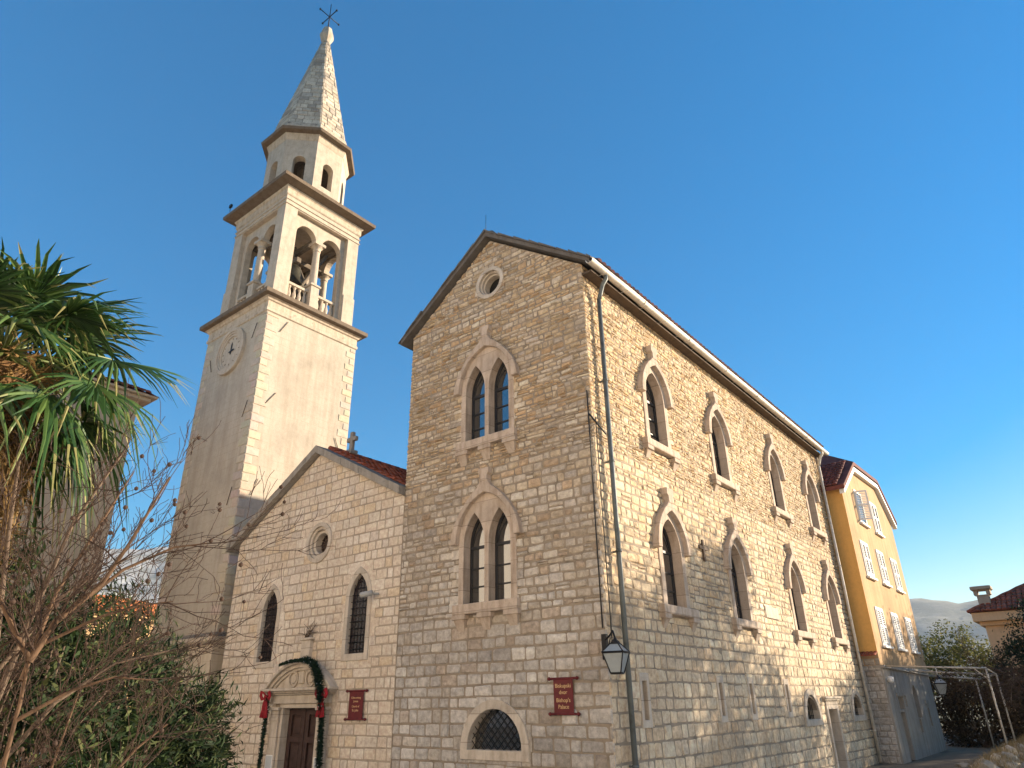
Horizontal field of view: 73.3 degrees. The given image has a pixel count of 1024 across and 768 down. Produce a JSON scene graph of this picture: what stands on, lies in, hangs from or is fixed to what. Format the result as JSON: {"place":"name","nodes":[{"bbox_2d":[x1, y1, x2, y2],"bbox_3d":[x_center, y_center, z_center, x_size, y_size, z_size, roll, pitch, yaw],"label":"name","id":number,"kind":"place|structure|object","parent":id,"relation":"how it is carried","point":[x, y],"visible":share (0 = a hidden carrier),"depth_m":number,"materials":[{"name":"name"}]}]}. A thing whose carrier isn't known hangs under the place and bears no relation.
{"place":"outdoors","nodes":[
{"label":"outdoors","id":0,"kind":"place"},
{"bbox_2d":[84,594,156,701],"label":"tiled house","id":1,"kind":"structure","parent":0,"point":[153,610],"depth_m":39.48,"materials":[{"name":"orange paint"}]},
{"bbox_2d":[97,547,167,602],"bbox_3d":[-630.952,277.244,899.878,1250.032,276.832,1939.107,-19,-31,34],"label":"mountain","id":2,"kind":"structure","parent":0,"point":[152,577],"depth_m":1113.81,"materials":[{"name":"stone"}]},
{"bbox_2d":[0,0,1023,602],"label":"sky","id":3,"kind":"structure","parent":0,"point":[827,196],"materials":[{"name":"blue"}]},
{"bbox_2d":[815,453,946,763],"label":"yellow house","id":4,"kind":"structure","parent":0,"point":[905,714],"depth_m":32.11,"materials":[{"name":"paint"}]},
{"bbox_2d":[853,489,872,528],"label":"window","id":5,"kind":"structure","parent":4,"relation":"in","point":[860,506],"depth_m":33.83,"materials":[{"name":"white paint"}]},
{"bbox_2d":[859,540,877,580],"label":"window","id":6,"kind":"structure","parent":4,"relation":"in","point":[864,547],"depth_m":32.24,"materials":[{"name":"white paint"}]},
{"bbox_2d":[869,501,884,538],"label":"window","id":7,"kind":"structure","parent":4,"relation":"in","point":[878,531],"depth_m":36.31,"materials":[{"name":"white paint"}]},
{"bbox_2d":[874,606,893,648],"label":"window","id":8,"kind":"structure","parent":4,"relation":"in","point":[881,622],"depth_m":30.99,"materials":[{"name":"white paint"}]},
{"bbox_2d":[875,549,892,587],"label":"window","id":9,"kind":"structure","parent":4,"relation":"in","point":[884,575],"depth_m":34.37,"materials":[{"name":"white paint"}]},
{"bbox_2d":[886,676,893,682],"bbox_3d":[15.948,12.472,29.030,0.294,0.260,0.228,-19,-31,34],"label":"wall lamp","id":10,"kind":"object","parent":4,"relation":"attached to","point":[890,679],"visible":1,"depth_m":28.94,"materials":[{"name":"white glass"}]},
{"bbox_2d":[889,558,905,593],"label":"window","id":11,"kind":"structure","parent":4,"relation":"in","point":[893,563],"depth_m":36.49,"materials":[{"name":"white paint"}]},
{"bbox_2d":[890,612,907,651],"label":"window","id":12,"kind":"structure","parent":4,"relation":"in","point":[895,622],"depth_m":33.10,"materials":[{"name":"white paint"}]},
{"bbox_2d":[904,617,920,654],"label":"window","id":13,"kind":"structure","parent":4,"relation":"in","point":[914,649],"depth_m":35.24,"materials":[{"name":"white paint"}]},
{"bbox_2d":[867,729,1013,767],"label":"earth yard","id":14,"kind":"structure","parent":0,"point":[950,757],"depth_m":29.69,"materials":[{"name":"soil"}]},
{"bbox_2d":[0,352,158,709],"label":"beige house","id":15,"kind":"structure","parent":14,"relation":"on","point":[147,397],"depth_m":27.84,"materials":[{"name":"paint"}]},
{"bbox_2d":[0,521,229,767],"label":"oleander bush","id":16,"kind":"object","parent":14,"relation":"on","point":[130,693],"visible":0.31,"depth_m":7.05,"materials":[{"name":"green plant"}]},
{"bbox_2d":[11,565,251,767],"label":"oleander bush","id":17,"kind":"object","parent":14,"relation":"on","point":[186,760],"visible":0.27,"depth_m":8.90,"materials":[{"name":"green plant"}]},
{"bbox_2d":[885,665,1015,749],"bbox_3d":[20.117,14.583,30.673,3.726,3.674,9.479,-19,-31,34],"label":"pergola","id":18,"kind":"object","parent":14,"relation":"on","point":[938,671],"visible":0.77,"depth_m":29.97,"materials":[{"name":"metal"}]},
{"bbox_2d":[931,668,947,694],"bbox_3d":[18.687,13.024,30.094,0.543,1.086,0.543,-9,-26,17],"label":"hanging lamp","id":19,"kind":"object","parent":18,"relation":"hanging from","point":[938,685],"visible":0.94,"depth_m":29.86,"materials":[{"name":"black metal"}]},
{"bbox_2d":[920,628,1023,737],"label":"dry vine","id":20,"kind":"object","parent":14,"relation":"on","point":[1005,693],"visible":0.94,"depth_m":27.94,"materials":[{"name":"brown plant"}]},
{"bbox_2d":[929,657,1023,747],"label":"dry hedge","id":21,"kind":"object","parent":14,"relation":"on","point":[957,725],"visible":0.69,"depth_m":36.37,"materials":[{"name":"green plant"}]},
{"bbox_2d":[955,734,1023,767],"bbox_3d":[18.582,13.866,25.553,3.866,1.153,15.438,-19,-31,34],"label":"rubble bank","id":22,"kind":"structure","parent":14,"relation":"on","point":[988,764],"depth_m":21.44,"materials":[{"name":"brown plant"}]},
{"bbox_2d":[987,593,1023,700],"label":"ivy tree","id":23,"kind":"object","parent":14,"relation":"on","point":[1014,650],"visible":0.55,"depth_m":39.35,"materials":[{"name":"green plant"}]},
{"bbox_2d":[909,598,992,697],"bbox_3d":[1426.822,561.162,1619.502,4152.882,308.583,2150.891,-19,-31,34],"label":"hills","id":24,"kind":"structure","parent":0,"point":[927,613],"depth_m":1927.30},
{"bbox_2d":[935,697,997,727],"bbox_3d":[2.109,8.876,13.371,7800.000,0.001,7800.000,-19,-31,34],"label":"ground","id":25,"kind":"structure","parent":0,"point":[966,716],"depth_m":88.28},
{"bbox_2d":[917,619,995,723],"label":"olive bush","id":26,"kind":"object","parent":25,"relation":"on","point":[948,652],"visible":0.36,"depth_m":60.73,"materials":[{"name":"green plant"}]},
{"bbox_2d":[966,583,1023,735],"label":"peach house","id":27,"kind":"structure","parent":0,"point":[988,613],"depth_m":46.89,"materials":[{"name":"paint"}]},
{"label":"paving","id":28,"kind":"structure","parent":0,"visible":0},
{"bbox_2d":[0,505,164,767],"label":"leafy shrub","id":29,"kind":"object","parent":28,"relation":"on","point":[22,726],"visible":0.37,"depth_m":5.37,"materials":[{"name":"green plant"}]},
{"bbox_2d":[0,239,197,599],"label":"fan palm","id":30,"kind":"object","parent":28,"relation":"on","point":[38,304],"visible":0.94,"depth_m":5.58,"materials":[{"name":"green plant"}]},
{"bbox_2d":[0,586,214,767],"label":"bare shrub","id":31,"kind":"object","parent":28,"relation":"on","point":[91,699],"visible":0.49,"depth_m":5.17,"materials":[{"name":"brown plant"}]},
{"bbox_2d":[0,368,262,766],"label":"bare shrub","id":32,"kind":"object","parent":28,"relation":"on","point":[14,653],"visible":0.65,"depth_m":4.88,"materials":[{"name":"brown plant"}]},
{"bbox_2d":[0,603,263,767],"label":"bare shrub","id":33,"kind":"object","parent":28,"relation":"on","point":[123,762],"visible":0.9,"depth_m":4.66,"materials":[{"name":"brown plant"}]},
{"bbox_2d":[0,398,340,767],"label":"bare shrub","id":34,"kind":"object","parent":28,"relation":"on","point":[36,647],"visible":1,"depth_m":4.15,"materials":[{"name":"brown plant"}]},
{"bbox_2d":[141,4,375,766],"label":"bell tower","id":35,"kind":"structure","parent":28,"relation":"on","point":[275,392],"depth_m":32.06,"materials":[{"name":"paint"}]},
{"bbox_2d":[289,248,303,297],"bbox_3d":[-11.288,-5.889,35.276,1.735,2.620,1.735,-19,-31,34],"label":"church bell","id":36,"kind":"object","parent":35,"relation":"hanging from","point":[295,276],"visible":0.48,"depth_m":34.85,"materials":[{"name":"grey metal"}]},
{"bbox_2d":[212,432,406,767],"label":"stone church","id":37,"kind":"structure","parent":28,"relation":"on","point":[334,623],"depth_m":21.30,"materials":[{"name":"beige stone"}]},
{"bbox_2d":[259,691,270,717],"bbox_3d":[-7.548,9.784,21.008,0.565,0.774,0.127,-19,-31,34],"label":"ribbon bow","id":38,"kind":"object","parent":37,"relation":"attached to","point":[264,711],"visible":1,"depth_m":20.97,"materials":[{"name":"red fabric"}]},
{"bbox_2d":[252,584,280,668],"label":"lancet window","id":39,"kind":"structure","parent":37,"relation":"in","point":[270,618],"depth_m":22.75,"materials":[{"name":"stone"}]},
{"bbox_2d":[264,755,272,767],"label":"notice","id":40,"kind":"object","parent":37,"relation":"attached to","point":[268,761],"visible":1,"depth_m":20.38,"materials":[{"name":"white paper"}]},
{"bbox_2d":[256,655,325,767],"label":"christmas garland","id":41,"kind":"object","parent":37,"relation":"attached to","point":[316,673],"visible":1,"depth_m":19.70},
{"bbox_2d":[284,708,316,767],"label":"door","id":42,"kind":"structure","parent":37,"relation":"in","point":[302,721],"depth_m":20.30,"materials":[{"name":"brown wood"}]},
{"bbox_2d":[306,522,331,562],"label":"round window","id":43,"kind":"structure","parent":37,"relation":"in","point":[322,532],"depth_m":22.64,"materials":[{"name":"stone"}]},
{"bbox_2d":[314,687,327,717],"bbox_3d":[-5.392,8.987,19.409,0.565,0.774,0.127,-19,-31,34],"label":"ribbon bow","id":44,"kind":"object","parent":37,"relation":"attached to","point":[321,710],"visible":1,"depth_m":19.35,"materials":[{"name":"red fabric"}]},
{"bbox_2d":[343,689,367,720],"bbox_3d":[-4.297,8.844,18.952,0.917,0.790,0.098,-19,-31,34],"label":"scroll sign","id":45,"kind":"object","parent":37,"relation":"attached to","point":[355,708],"visible":1,"depth_m":18.93,"materials":[{"name":"red metal"}]},
{"bbox_2d":[340,566,371,661],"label":"lancet window","id":46,"kind":"structure","parent":37,"relation":"in","point":[356,626],"depth_m":20.20,"materials":[{"name":"stone"}]},
{"bbox_2d":[360,590,378,597],"bbox_3d":[-4.103,6.035,19.761,0.541,0.218,0.232,-1,-25,0],"label":"floodlight","id":47,"kind":"object","parent":37,"relation":"attached to","point":[366,593],"depth_m":19.70,"materials":[{"name":"white metal"}]},
{"bbox_2d":[391,229,882,767],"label":"stone palace","id":48,"kind":"structure","parent":28,"relation":"on","point":[597,449],"depth_m":18.88,"materials":[{"name":"beige stone"}]},
{"bbox_2d":[453,324,519,466],"bbox_3d":[-0.648,0.231,19.805,2.400,4.140,0.550,-19,-31,34],"label":"double lancet window","id":49,"kind":"structure","parent":48,"relation":"in","point":[485,381],"depth_m":19.83,"materials":[{"name":"stone"}]},
{"bbox_2d":[450,466,523,631],"bbox_3d":[-0.585,4.231,17.950,2.400,4.140,0.550,-19,-31,34],"label":"double lancet window","id":50,"kind":"structure","parent":48,"relation":"in","point":[488,522],"depth_m":17.93,"materials":[{"name":"stone"}]},
{"bbox_2d":[476,266,503,298],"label":"round window","id":51,"kind":"structure","parent":48,"relation":"in","point":[490,281],"depth_m":21.43,"materials":[{"name":"stone"}]},
{"bbox_2d":[460,699,529,761],"bbox_3d":[-0.300,8.076,16.088,2.060,1.270,0.450,-19,-31,34],"label":"lunette window","id":52,"kind":"structure","parent":48,"relation":"in","point":[494,730],"depth_m":16.08,"materials":[{"name":"stone"}]},
{"bbox_2d":[547,676,580,715],"bbox_3d":[1.132,6.836,15.068,0.837,0.790,0.098,-19,-31,34],"label":"scroll sign","id":53,"kind":"object","parent":48,"relation":"attached to","point":[563,696],"visible":1,"depth_m":15.05,"materials":[{"name":"red metal"}]},
{"bbox_2d":[601,630,629,674],"bbox_3d":[2.115,5.610,14.391,0.711,0.871,0.804,-13,-27,24],"label":"wall lantern","id":54,"kind":"object","parent":48,"relation":"attached to","point":[615,652],"depth_m":14.06,"materials":[{"name":"black metal"}]},
{"bbox_2d":[637,345,680,471],"bbox_3d":[4.124,0.628,20.300,0.550,3.700,1.960,-19,-31,34],"label":"lancet window","id":55,"kind":"structure","parent":48,"relation":"in","point":[653,386],"depth_m":20.50,"materials":[{"name":"stone"}]},
{"bbox_2d":[652,487,699,631],"bbox_3d":[4.187,4.647,18.437,0.550,3.700,1.960,-19,-31,34],"label":"lancet window","id":56,"kind":"structure","parent":48,"relation":"in","point":[670,536],"depth_m":18.58,"materials":[{"name":"stone"}]},
{"bbox_2d":[704,391,739,501],"bbox_3d":[6.944,2.067,23.498,0.550,3.700,1.960,-19,-31,34],"label":"lancet window","id":57,"kind":"structure","parent":48,"relation":"in","point":[716,427],"depth_m":23.69,"materials":[{"name":"stone"}]},
{"bbox_2d":[723,517,761,640],"bbox_3d":[7.007,6.085,21.635,0.550,3.700,1.960,-19,-31,34],"label":"lancet window","id":58,"kind":"structure","parent":48,"relation":"in","point":[737,563],"depth_m":21.79,"materials":[{"name":"stone"}]},
{"bbox_2d":[764,433,793,528],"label":"lancet window","id":59,"kind":"structure","parent":48,"relation":"in","point":[773,466],"depth_m":27.55,"materials":[{"name":"stone"}]},
{"bbox_2d":[784,543,816,648],"bbox_3d":[10.423,7.828,25.508,0.550,3.700,1.960,-19,-31,34],"label":"lancet window","id":60,"kind":"structure","parent":48,"relation":"in","point":[794,580],"depth_m":25.66,"materials":[{"name":"stone"}]},
{"bbox_2d":[803,688,823,726],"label":"arched window","id":61,"kind":"structure","parent":48,"relation":"in","point":[812,717],"depth_m":23.70,"materials":[{"name":"stone"}]},
{"bbox_2d":[801,460,827,546],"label":"lancet window","id":62,"kind":"structure","parent":48,"relation":"in","point":[809,489],"depth_m":30.73,"materials":[{"name":"stone"}]},
{"bbox_2d":[821,560,849,653],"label":"lancet window","id":63,"kind":"structure","parent":48,"relation":"in","point":[831,595],"depth_m":28.82,"materials":[{"name":"stone"}]},
{"bbox_2d":[821,696,849,767],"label":"door","id":64,"kind":"structure","parent":48,"relation":"in","point":[831,705],"depth_m":24.97,"materials":[{"name":"stone"}]},
{"bbox_2d":[851,689,866,721],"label":"arched window","id":65,"kind":"structure","parent":48,"relation":"in","point":[859,714],"depth_m":27.79,"materials":[{"name":"stone"}]}
]}

